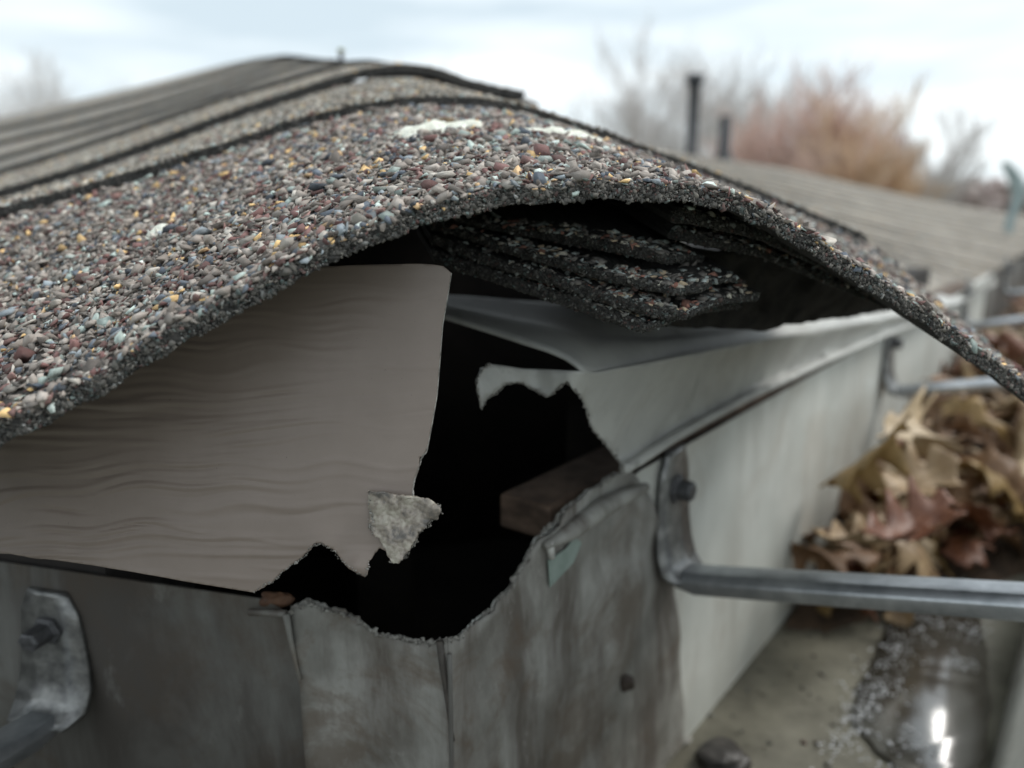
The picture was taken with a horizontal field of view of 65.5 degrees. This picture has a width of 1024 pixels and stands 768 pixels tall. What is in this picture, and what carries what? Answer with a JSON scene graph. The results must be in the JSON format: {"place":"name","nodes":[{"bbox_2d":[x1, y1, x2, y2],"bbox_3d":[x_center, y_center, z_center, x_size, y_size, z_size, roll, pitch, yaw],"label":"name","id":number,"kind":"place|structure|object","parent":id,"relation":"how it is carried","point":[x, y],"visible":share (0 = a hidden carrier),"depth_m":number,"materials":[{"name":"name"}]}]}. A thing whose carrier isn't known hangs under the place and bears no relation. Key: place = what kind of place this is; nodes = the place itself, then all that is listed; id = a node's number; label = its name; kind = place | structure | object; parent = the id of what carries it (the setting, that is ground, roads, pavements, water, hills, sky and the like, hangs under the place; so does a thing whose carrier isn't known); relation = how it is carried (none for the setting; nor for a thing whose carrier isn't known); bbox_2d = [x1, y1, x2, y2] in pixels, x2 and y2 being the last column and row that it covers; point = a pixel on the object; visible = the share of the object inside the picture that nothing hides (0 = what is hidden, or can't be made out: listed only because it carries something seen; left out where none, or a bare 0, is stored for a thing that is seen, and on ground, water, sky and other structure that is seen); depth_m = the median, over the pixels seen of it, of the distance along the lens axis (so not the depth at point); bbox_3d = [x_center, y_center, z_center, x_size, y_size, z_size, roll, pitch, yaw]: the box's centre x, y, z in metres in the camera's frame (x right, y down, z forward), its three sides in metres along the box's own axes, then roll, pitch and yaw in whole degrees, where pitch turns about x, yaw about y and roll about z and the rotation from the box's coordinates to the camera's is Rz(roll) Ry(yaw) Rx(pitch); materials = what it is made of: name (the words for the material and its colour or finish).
{"place":"outdoors","nodes":[
{"label":"outdoors","id":0,"kind":"place"},
{"bbox_2d":[0,0,1023,188],"label":"sky","id":1,"kind":"structure","parent":0,"point":[542,49],"materials":[{"name":"white"}]},
{"label":"oak leaf","id":2,"kind":"object","parent":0,"visible":0},
{"bbox_2d":[877,461,979,499],"bbox_3d":[0.237,0.057,0.461,0.040,0.053,0.033,41,17,-9],"label":"oak leaf","id":3,"kind":"object","parent":2,"relation":"on","point":[889,469],"visible":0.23,"depth_m":0.47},
{"bbox_2d":[877,385,964,456],"bbox_3d":[0.224,0.024,0.439,0.034,0.039,0.061,-35,-26,28],"label":"oak leaf","id":4,"kind":"object","parent":3,"relation":"on","point":[920,438],"visible":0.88,"depth_m":0.44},
{"label":"ground","id":5,"kind":"structure","parent":0,"visible":0},
{"bbox_2d":[0,43,121,117],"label":"bare tree","id":6,"kind":"object","parent":5,"relation":"on","point":[34,106],"visible":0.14,"depth_m":18.11,"materials":[{"name":"grey plant"}]},
{"bbox_2d":[25,47,166,109],"bbox_3d":[-12.841,-6.678,25.076,5.039,7.731,3.476,0,13,0],"label":"bare tree","id":7,"kind":"object","parent":5,"relation":"on","point":[71,86],"visible":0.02,"depth_m":24.54,"materials":[{"name":"grey plant"}]},
{"bbox_2d":[0,81,1023,639],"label":"house","id":8,"kind":"structure","parent":5,"relation":"on","point":[506,475],"depth_m":0.49,"materials":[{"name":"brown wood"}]},
{"bbox_2d":[0,55,304,130],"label":"hip cap shingle","id":9,"kind":"object","parent":8,"relation":"on","point":[76,106],"visible":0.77,"depth_m":0.71,"materials":[{"name":"stone"}]},
{"bbox_2d":[0,57,321,144],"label":"hip cap shingle","id":10,"kind":"object","parent":8,"relation":"on","point":[53,125],"visible":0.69,"depth_m":0.61,"materials":[{"name":"stone"}]},
{"bbox_2d":[0,59,372,160],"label":"hip cap shingle","id":11,"kind":"object","parent":8,"relation":"on","point":[14,149],"visible":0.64,"depth_m":0.54,"materials":[{"name":"stone"}]},
{"bbox_2d":[0,264,451,592],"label":"fascia cover","id":12,"kind":"object","parent":8,"relation":"attached to","point":[255,448],"visible":0.97,"depth_m":0.16,"materials":[{"name":"beige metal"}]},
{"bbox_2d":[0,62,525,198],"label":"hip cap shingle","id":13,"kind":"object","parent":8,"relation":"on","point":[89,159],"visible":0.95,"depth_m":0.37,"materials":[{"name":"stone"}]},
{"bbox_2d":[0,59,537,174],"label":"hip cap shingle","id":14,"kind":"object","parent":8,"relation":"on","point":[36,157],"visible":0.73,"depth_m":0.48,"materials":[{"name":"asphalt"}]},
{"bbox_2d":[0,77,867,242],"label":"hip cap shingle","id":15,"kind":"object","parent":8,"relation":"on","point":[345,100],"visible":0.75,"depth_m":0.27,"materials":[{"name":"stone"}]},
{"bbox_2d":[0,258,1023,767],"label":"gutter","id":16,"kind":"object","parent":8,"relation":"on","point":[560,638],"visible":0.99,"depth_m":0.23,"materials":[{"name":"paint"}]},
{"bbox_2d":[0,586,92,767],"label":"gutter hanger","id":17,"kind":"object","parent":16,"relation":"attached to","point":[53,695],"visible":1,"depth_m":0.21,"materials":[{"name":"metal"}]},
{"bbox_2d":[259,591,294,607],"bbox_3d":[-0.058,0.054,0.197,0.008,0.005,0.004,0,13,0],"label":"leaf scrap","id":18,"kind":"object","parent":16,"relation":"on","point":[280,599],"visible":1,"depth_m":0.20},
{"bbox_2d":[620,674,634,691],"bbox_3d":[0.037,0.098,0.260,0.006,0.007,0.003,0,13,0],"label":"mud blob","id":19,"kind":"object","parent":16,"relation":"attached to","point":[627,682],"visible":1,"depth_m":0.26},
{"bbox_2d":[695,736,750,767],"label":"debris clump","id":20,"kind":"object","parent":16,"relation":"on","point":[720,752],"visible":1,"depth_m":0.30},
{"bbox_2d":[710,619,884,765],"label":"grit specks","id":21,"kind":"object","parent":16,"relation":"on","point":[802,741],"visible":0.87,"depth_m":0.34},
{"bbox_2d":[655,444,1023,621],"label":"gutter hanger","id":22,"kind":"object","parent":16,"relation":"attached to","point":[682,566],"visible":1,"depth_m":0.25,"materials":[{"name":"metal"}]},
{"bbox_2d":[812,513,886,544],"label":"oak leaf","id":23,"kind":"object","parent":16,"relation":"on","point":[837,533],"visible":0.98,"depth_m":0.37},
{"bbox_2d":[859,475,967,541],"bbox_3d":[0.178,0.061,0.359,0.063,0.019,0.034,-13,26,-26],"label":"oak leaf","id":24,"kind":"object","parent":23,"relation":"on","point":[918,517],"visible":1,"depth_m":0.37,"materials":[{"name":"plant"}]},
{"bbox_2d":[783,297,1023,633],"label":"leaf litter","id":25,"kind":"object","parent":16,"relation":"in","point":[1004,560],"visible":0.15,"depth_m":0.46,"materials":[{"name":"plant"}]},
{"bbox_2d":[816,605,832,616],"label":"oak leaf","id":26,"kind":"object","parent":25,"relation":"on","point":[825,610],"visible":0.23,"depth_m":0.41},
{"bbox_2d":[809,531,844,571],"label":"oak leaf","id":27,"kind":"object","parent":25,"relation":"on","point":[830,546],"visible":0.22,"depth_m":0.43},
{"bbox_2d":[879,557,939,575],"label":"oak leaf","id":28,"kind":"object","parent":27,"relation":"on","point":[908,571],"visible":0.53,"depth_m":0.41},
{"bbox_2d":[836,509,848,521],"bbox_3d":[0.206,0.079,0.466,0.045,0.013,0.024,7,-8,27],"label":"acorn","id":29,"kind":"object","parent":25,"relation":"on","point":[842,515],"visible":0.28,"depth_m":0.47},
{"bbox_2d":[838,478,906,522],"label":"oak leaf","id":30,"kind":"object","parent":29,"relation":"on","point":[848,503],"visible":0.39,"depth_m":0.47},
{"bbox_2d":[826,518,868,550],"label":"oak leaf","id":31,"kind":"object","parent":25,"relation":"on","point":[848,531],"visible":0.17,"depth_m":0.45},
{"bbox_2d":[836,559,877,621],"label":"oak leaf","id":32,"kind":"object","parent":25,"relation":"on","point":[852,566],"visible":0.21,"depth_m":0.41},
{"bbox_2d":[844,495,905,530],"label":"oak leaf","id":33,"kind":"object","parent":25,"relation":"on","point":[867,506],"visible":0.18,"depth_m":0.45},
{"bbox_2d":[849,494,906,522],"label":"oak leaf","id":34,"kind":"object","parent":25,"relation":"on","point":[881,505],"visible":0.22,"depth_m":0.45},
{"bbox_2d":[862,555,899,573],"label":"oak leaf","id":35,"kind":"object","parent":25,"relation":"on","point":[880,566],"visible":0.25,"depth_m":0.40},
{"bbox_2d":[789,542,892,571],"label":"oak leaf","id":36,"kind":"object","parent":35,"relation":"on","point":[801,555],"visible":0.94,"depth_m":0.40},
{"bbox_2d":[802,528,861,551],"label":"oak leaf","id":37,"kind":"object","parent":36,"relation":"on","point":[808,537],"visible":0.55,"depth_m":0.41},
{"bbox_2d":[819,413,911,504],"bbox_3d":[0.175,0.040,0.384,0.034,0.059,0.022,14,42,-21],"label":"oak leaf","id":38,"kind":"object","parent":37,"relation":"on","point":[865,467],"visible":1,"depth_m":0.39,"materials":[{"name":"plant"}]},
{"bbox_2d":[868,438,904,503],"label":"oak leaf","id":39,"kind":"object","parent":25,"relation":"on","point":[875,499],"visible":0.11,"depth_m":0.47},
{"bbox_2d":[903,505,939,568],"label":"oak leaf","id":40,"kind":"object","parent":25,"relation":"on","point":[928,547],"visible":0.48,"depth_m":0.43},
{"bbox_2d":[922,374,967,394],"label":"oak leaf","id":41,"kind":"object","parent":25,"relation":"on","point":[937,378],"visible":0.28,"depth_m":0.60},
{"bbox_2d":[921,392,988,428],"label":"oak leaf","id":42,"kind":"object","parent":25,"relation":"on","point":[932,411],"visible":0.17,"depth_m":0.58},
{"bbox_2d":[940,361,977,376],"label":"oak leaf","id":43,"kind":"object","parent":25,"relation":"on","point":[955,368],"visible":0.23,"depth_m":0.69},
{"bbox_2d":[945,364,976,376],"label":"oak leaf","id":44,"kind":"object","parent":25,"relation":"on","point":[973,367],"visible":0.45,"depth_m":0.68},
{"bbox_2d":[933,395,989,428],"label":"oak leaf","id":45,"kind":"object","parent":25,"relation":"on","point":[946,397],"visible":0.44,"depth_m":0.57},
{"bbox_2d":[945,524,981,539],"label":"oak leaf","id":46,"kind":"object","parent":25,"relation":"on","point":[951,529],"visible":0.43,"depth_m":0.46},
{"bbox_2d":[947,430,993,455],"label":"oak leaf","id":47,"kind":"object","parent":25,"relation":"on","point":[966,441],"visible":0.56,"depth_m":0.52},
{"bbox_2d":[962,359,988,379],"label":"oak leaf","id":48,"kind":"object","parent":25,"relation":"on","point":[968,373],"visible":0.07,"depth_m":0.64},
{"bbox_2d":[942,507,1023,558],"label":"oak leaf","id":49,"kind":"object","parent":25,"relation":"on","point":[1015,541],"visible":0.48,"depth_m":0.47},
{"bbox_2d":[935,445,996,511],"bbox_3d":[0.265,0.058,0.466,0.035,0.046,0.031,39,-13,18],"label":"oak leaf","id":50,"kind":"object","parent":49,"relation":"on","point":[961,493],"visible":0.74,"depth_m":0.46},
{"bbox_2d":[947,505,1007,525],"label":"oak leaf","id":51,"kind":"object","parent":49,"relation":"on","point":[964,517],"visible":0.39,"depth_m":0.46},
{"bbox_2d":[951,502,1001,538],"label":"oak leaf","id":52,"kind":"object","parent":51,"relation":"on","point":[980,514],"visible":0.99,"depth_m":0.42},
{"bbox_2d":[957,506,1019,542],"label":"oak leaf","id":53,"kind":"object","parent":25,"relation":"on","point":[988,537],"visible":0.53,"depth_m":0.45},
{"bbox_2d":[973,488,1019,541],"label":"oak leaf","id":54,"kind":"object","parent":53,"relation":"on","point":[999,514],"visible":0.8,"depth_m":0.47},
{"bbox_2d":[973,496,1005,510],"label":"oak leaf","id":55,"kind":"object","parent":25,"relation":"on","point":[1001,504],"visible":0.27,"depth_m":0.48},
{"bbox_2d":[972,492,1012,509],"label":"oak leaf","id":56,"kind":"object","parent":25,"relation":"on","point":[976,496],"visible":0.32,"depth_m":0.48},
{"bbox_2d":[979,390,1007,398],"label":"oak leaf","id":57,"kind":"object","parent":25,"relation":"on","point":[984,394],"visible":0.09,"depth_m":0.64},
{"bbox_2d":[978,327,1013,360],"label":"oak leaf","id":58,"kind":"object","parent":25,"relation":"on","point":[992,339],"visible":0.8,"depth_m":0.71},
{"bbox_2d":[977,428,1015,460],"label":"oak leaf","id":59,"kind":"object","parent":25,"relation":"on","point":[992,437],"visible":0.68,"depth_m":0.52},
{"bbox_2d":[938,395,1011,446],"bbox_3d":[0.302,0.023,0.526,0.026,0.020,0.056,-43,34,4],"label":"oak leaf","id":60,"kind":"object","parent":59,"relation":"on","point":[974,408],"visible":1,"depth_m":0.52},
{"bbox_2d":[1013,410,1023,476],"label":"oak leaf","id":61,"kind":"object","parent":59,"relation":"on","point":[1018,456],"visible":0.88,"depth_m":0.49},
{"bbox_2d":[975,327,1023,340],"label":"oak leaf","id":62,"kind":"object","parent":25,"relation":"on","point":[996,330],"visible":0.34,"depth_m":0.83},
{"bbox_2d":[991,391,1014,425],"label":"oak leaf","id":63,"kind":"object","parent":25,"relation":"on","point":[1000,398],"visible":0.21,"depth_m":0.60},
{"bbox_2d":[990,401,1016,412],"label":"oak leaf","id":64,"kind":"object","parent":25,"relation":"on","point":[998,410],"visible":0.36,"depth_m":0.56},
{"bbox_2d":[987,395,1021,407],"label":"oak leaf","id":65,"kind":"object","parent":25,"relation":"on","point":[1014,401],"visible":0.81,"depth_m":0.55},
{"bbox_2d":[996,396,1017,420],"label":"oak leaf","id":66,"kind":"object","parent":25,"relation":"on","point":[1009,415],"visible":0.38,"depth_m":0.58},
{"bbox_2d":[998,328,1023,366],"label":"oak leaf","id":67,"kind":"object","parent":25,"relation":"on","point":[1014,344],"visible":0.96,"depth_m":0.69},
{"bbox_2d":[1009,513,1023,521],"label":"oak leaf","id":68,"kind":"object","parent":25,"relation":"on","point":[1019,517],"visible":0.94,"depth_m":0.47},
{"bbox_2d":[957,460,1023,514],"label":"oak leaf","id":69,"kind":"object","parent":68,"relation":"on","point":[998,483],"visible":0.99,"depth_m":0.45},
{"bbox_2d":[981,448,1023,498],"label":"oak leaf","id":70,"kind":"object","parent":69,"relation":"on","point":[1008,469],"visible":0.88,"depth_m":0.46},
{"label":"oak leaf","id":71,"kind":"object","parent":25,"relation":"on","visible":0},
{"bbox_2d":[1006,426,1016,449],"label":"oak leaf","id":72,"kind":"object","parent":71,"relation":"on","point":[1010,434],"visible":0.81,"depth_m":0.52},
{"label":"oak leaf","id":73,"kind":"object","parent":25,"relation":"on","visible":0},
{"bbox_2d":[879,515,944,560],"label":"oak leaf","id":74,"kind":"object","parent":73,"relation":"on","point":[893,550],"visible":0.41,"depth_m":0.42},
{"bbox_2d":[853,613,991,767],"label":"water","id":75,"kind":"structure","parent":16,"relation":"in","point":[951,706],"depth_m":0.34,"materials":[{"name":"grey liquid"}]},
{"bbox_2d":[846,522,938,576],"bbox_3d":[0.199,0.086,0.413,0.053,0.015,0.032,39,45,24],"label":"oak leaf","id":76,"kind":"object","parent":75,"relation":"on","point":[910,553],"visible":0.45,"depth_m":0.41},
{"bbox_2d":[875,441,964,497],"bbox_3d":[0.200,0.046,0.395,0.047,0.013,0.034,-20,45,-7],"label":"oak leaf","id":77,"kind":"object","parent":76,"relation":"on","point":[939,467],"visible":0.94,"depth_m":0.40,"materials":[{"name":"plant"}]},
{"bbox_2d":[875,546,913,625],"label":"oak leaf","id":78,"kind":"object","parent":75,"relation":"on","point":[903,618],"visible":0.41,"depth_m":0.39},
{"bbox_2d":[818,614,994,767],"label":"foam scum","id":79,"kind":"object","parent":75,"relation":"on","point":[870,703],"visible":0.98,"depth_m":0.34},
{"bbox_2d":[883,334,1005,397],"bbox_3d":[0.295,-0.008,0.480,0.129,0.048,0.025,10,16,36],"label":"gutter hanger","id":80,"kind":"object","parent":16,"relation":"attached to","point":[893,387],"visible":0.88,"depth_m":0.51,"materials":[{"name":"metal"}]},
{"bbox_2d":[938,526,994,567],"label":"oak leaf","id":81,"kind":"object","parent":16,"relation":"on","point":[965,552],"visible":1,"depth_m":0.44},
{"bbox_2d":[923,535,953,577],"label":"oak leaf","id":82,"kind":"object","parent":81,"relation":"on","point":[935,553],"visible":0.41,"depth_m":0.44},
{"bbox_2d":[947,410,1007,436],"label":"oak leaf","id":83,"kind":"object","parent":16,"relation":"on","point":[956,416],"visible":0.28,"depth_m":0.55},
{"bbox_2d":[963,278,1023,329],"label":"gutter hanger","id":84,"kind":"object","parent":16,"relation":"attached to","point":[1001,322],"visible":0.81,"depth_m":0.75,"materials":[{"name":"metal"}]},
{"bbox_2d":[976,484,1023,505],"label":"oak leaf","id":85,"kind":"object","parent":16,"relation":"on","point":[984,489],"visible":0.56,"depth_m":0.48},
{"bbox_2d":[934,413,991,447],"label":"oak leaf","id":86,"kind":"object","parent":85,"relation":"on","point":[964,423],"visible":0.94,"depth_m":0.50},
{"bbox_2d":[958,460,993,508],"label":"oak leaf","id":87,"kind":"object","parent":85,"relation":"on","point":[984,479],"visible":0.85,"depth_m":0.46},
{"bbox_2d":[1003,257,1023,296],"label":"gutter hanger","id":88,"kind":"object","parent":16,"relation":"attached to","point":[1020,292],"visible":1,"depth_m":1.00,"materials":[{"name":"metal"}]},
{"label":"oak leaf","id":89,"kind":"object","parent":16,"relation":"on","visible":0},
{"bbox_2d":[925,409,977,454],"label":"oak leaf","id":90,"kind":"object","parent":89,"relation":"on","point":[938,427],"visible":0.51,"depth_m":0.51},
{"bbox_2d":[0,102,1023,447],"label":"hip cap shingle","id":91,"kind":"object","parent":8,"relation":"on","point":[100,294],"visible":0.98,"depth_m":0.17,"materials":[{"name":"gravel"}]},
{"bbox_2d":[146,223,168,237],"bbox_3d":[-0.086,-0.035,0.193,0.007,0.007,0.008,0,13,0],"label":"sealant crumb","id":92,"kind":"object","parent":91,"relation":"on","point":[159,227],"visible":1,"depth_m":0.19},
{"bbox_2d":[388,119,482,138],"bbox_3d":[-0.020,-0.066,0.211,0.028,0.008,0.013,-4,13,-15],"label":"sealant smear","id":93,"kind":"object","parent":91,"relation":"on","point":[407,131],"visible":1,"depth_m":0.21},
{"bbox_2d":[525,126,601,140],"bbox_3d":[0.013,-0.066,0.213,0.025,0.006,0.008,-3,13,-14],"label":"sealant smear","id":94,"kind":"object","parent":91,"relation":"on","point":[578,133],"visible":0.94,"depth_m":0.21},
{"bbox_2d":[415,225,742,333],"bbox_3d":[0.010,-0.039,0.215,0.072,0.033,0.113,-3,13,-14],"label":"cut shingle","id":95,"kind":"object","parent":91,"relation":"on","point":[603,312],"visible":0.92,"depth_m":0.18,"materials":[{"name":"stone"}]},
{"bbox_2d":[428,220,742,295],"bbox_3d":[0.008,-0.045,0.213,0.067,0.032,0.119,-3,13,-14],"label":"cut shingle","id":96,"kind":"object","parent":95,"relation":"on","point":[677,279],"visible":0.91,"depth_m":0.18,"materials":[{"name":"stone"}]},
{"bbox_2d":[443,198,704,264],"bbox_3d":[0.004,-0.050,0.217,0.060,0.029,0.113,-3,13,-14],"label":"cut shingle","id":97,"kind":"object","parent":96,"relation":"on","point":[599,224],"visible":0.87,"depth_m":0.19,"materials":[{"name":"stone"}]},
{"bbox_2d":[421,223,760,320],"bbox_3d":[0.011,-0.042,0.214,0.074,0.034,0.118,-3,13,-14],"label":"cut shingle","id":98,"kind":"object","parent":96,"relation":"on","point":[653,305],"visible":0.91,"depth_m":0.17,"materials":[{"name":"stone"}]},
{"bbox_2d":[606,198,889,310],"bbox_3d":[0.059,-0.044,0.229,0.075,0.040,0.098,-4,13,-15],"label":"cut shingle","id":99,"kind":"object","parent":91,"relation":"on","point":[705,237],"visible":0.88,"depth_m":0.19,"materials":[{"name":"stone"}]},
{"bbox_2d":[636,200,881,303],"bbox_3d":[0.057,-0.046,0.224,0.073,0.043,0.098,-3,13,-15],"label":"cut shingle","id":100,"kind":"object","parent":91,"relation":"on","point":[680,212],"visible":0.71,"depth_m":0.18,"materials":[{"name":"stone"}]},
{"bbox_2d":[684,73,703,156],"bbox_3d":[0.877,-1.272,3.858,0.104,0.429,0.104,0,13,0],"label":"vent pipe","id":101,"kind":"object","parent":8,"relation":"on","point":[694,82],"visible":0.78,"depth_m":3.83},
{"bbox_2d":[445,273,996,473],"bbox_3d":[0.387,-0.098,0.742,0.079,0.089,1.374,10,16,36],"label":"drip edge","id":102,"kind":"object","parent":8,"relation":"attached to","point":[644,397],"visible":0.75,"depth_m":0.24,"materials":[{"name":"white metal"}]},
{"bbox_2d":[715,116,733,161],"bbox_3d":[1.063,-1.205,3.978,0.120,0.253,0.120,0,13,0],"label":"vent pipe","id":103,"kind":"object","parent":8,"relation":"on","point":[724,144],"visible":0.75,"depth_m":3.95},
{"bbox_2d":[1001,160,1023,267],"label":"mast pipe","id":104,"kind":"object","parent":8,"relation":"attached to","point":[1014,176],"visible":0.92,"depth_m":2.59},
{"bbox_2d":[562,76,603,126],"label":"bare tree","id":105,"kind":"object","parent":5,"relation":"on","point":[582,116],"visible":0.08,"depth_m":27.15,"materials":[{"name":"grey plant"}]},
{"bbox_2d":[575,6,775,151],"bbox_3d":[4.821,-7.127,24.556,5.766,8.840,4.442,0,13,0],"label":"bare tree","id":106,"kind":"object","parent":5,"relation":"on","point":[633,120],"visible":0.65,"depth_m":24.19,"materials":[{"name":"grey plant"}]},
{"bbox_2d":[601,36,835,160],"bbox_3d":[6.707,-7.457,26.677,7.740,8.530,5.953,0,13,0],"label":"bare tree","id":107,"kind":"object","parent":5,"relation":"on","point":[747,110],"visible":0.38,"depth_m":25.96,"materials":[{"name":"brown plant"}]},
{"bbox_2d":[697,119,766,161],"bbox_3d":[5.093,-3.431,17.663,2.860,4.740,3.641,0,13,0],"label":"bare tree","id":108,"kind":"object","parent":5,"relation":"on","point":[713,155],"depth_m":17.38,"materials":[{"name":"brown plant"}]},
{"bbox_2d":[701,69,884,176],"bbox_3d":[5.903,-3.599,16.619,3.844,5.537,3.600,0,13,0],"label":"bare tree","id":109,"kind":"object","parent":5,"relation":"on","point":[773,157],"visible":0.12,"depth_m":15.97,"materials":[{"name":"brown plant"}]},
{"bbox_2d":[726,51,916,190],"bbox_3d":[5.838,-3.512,15.476,4.095,5.881,3.538,-8,15,-32],"label":"bare tree","id":110,"kind":"object","parent":5,"relation":"on","point":[802,161],"visible":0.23,"depth_m":15.03,"materials":[{"name":"brown plant"}]},
{"bbox_2d":[787,67,956,200],"bbox_3d":[6.298,-3.076,15.000,3.418,5.246,3.176,-10,16,-36],"label":"bare tree","id":111,"kind":"object","parent":5,"relation":"on","point":[899,184],"visible":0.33,"depth_m":14.21,"materials":[{"name":"brown plant"}]},
{"bbox_2d":[856,95,1002,203],"bbox_3d":[10.837,-4.800,21.471,3.703,5.695,3.553,0,13,0],"label":"bare tree","id":112,"kind":"object","parent":5,"relation":"on","point":[943,176],"visible":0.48,"depth_m":20.75,"materials":[{"name":"brown plant"}]},
{"bbox_2d":[909,175,1023,215],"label":"wood","id":113,"kind":"object","parent":5,"relation":"on","point":[994,195],"visible":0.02,"depth_m":65.67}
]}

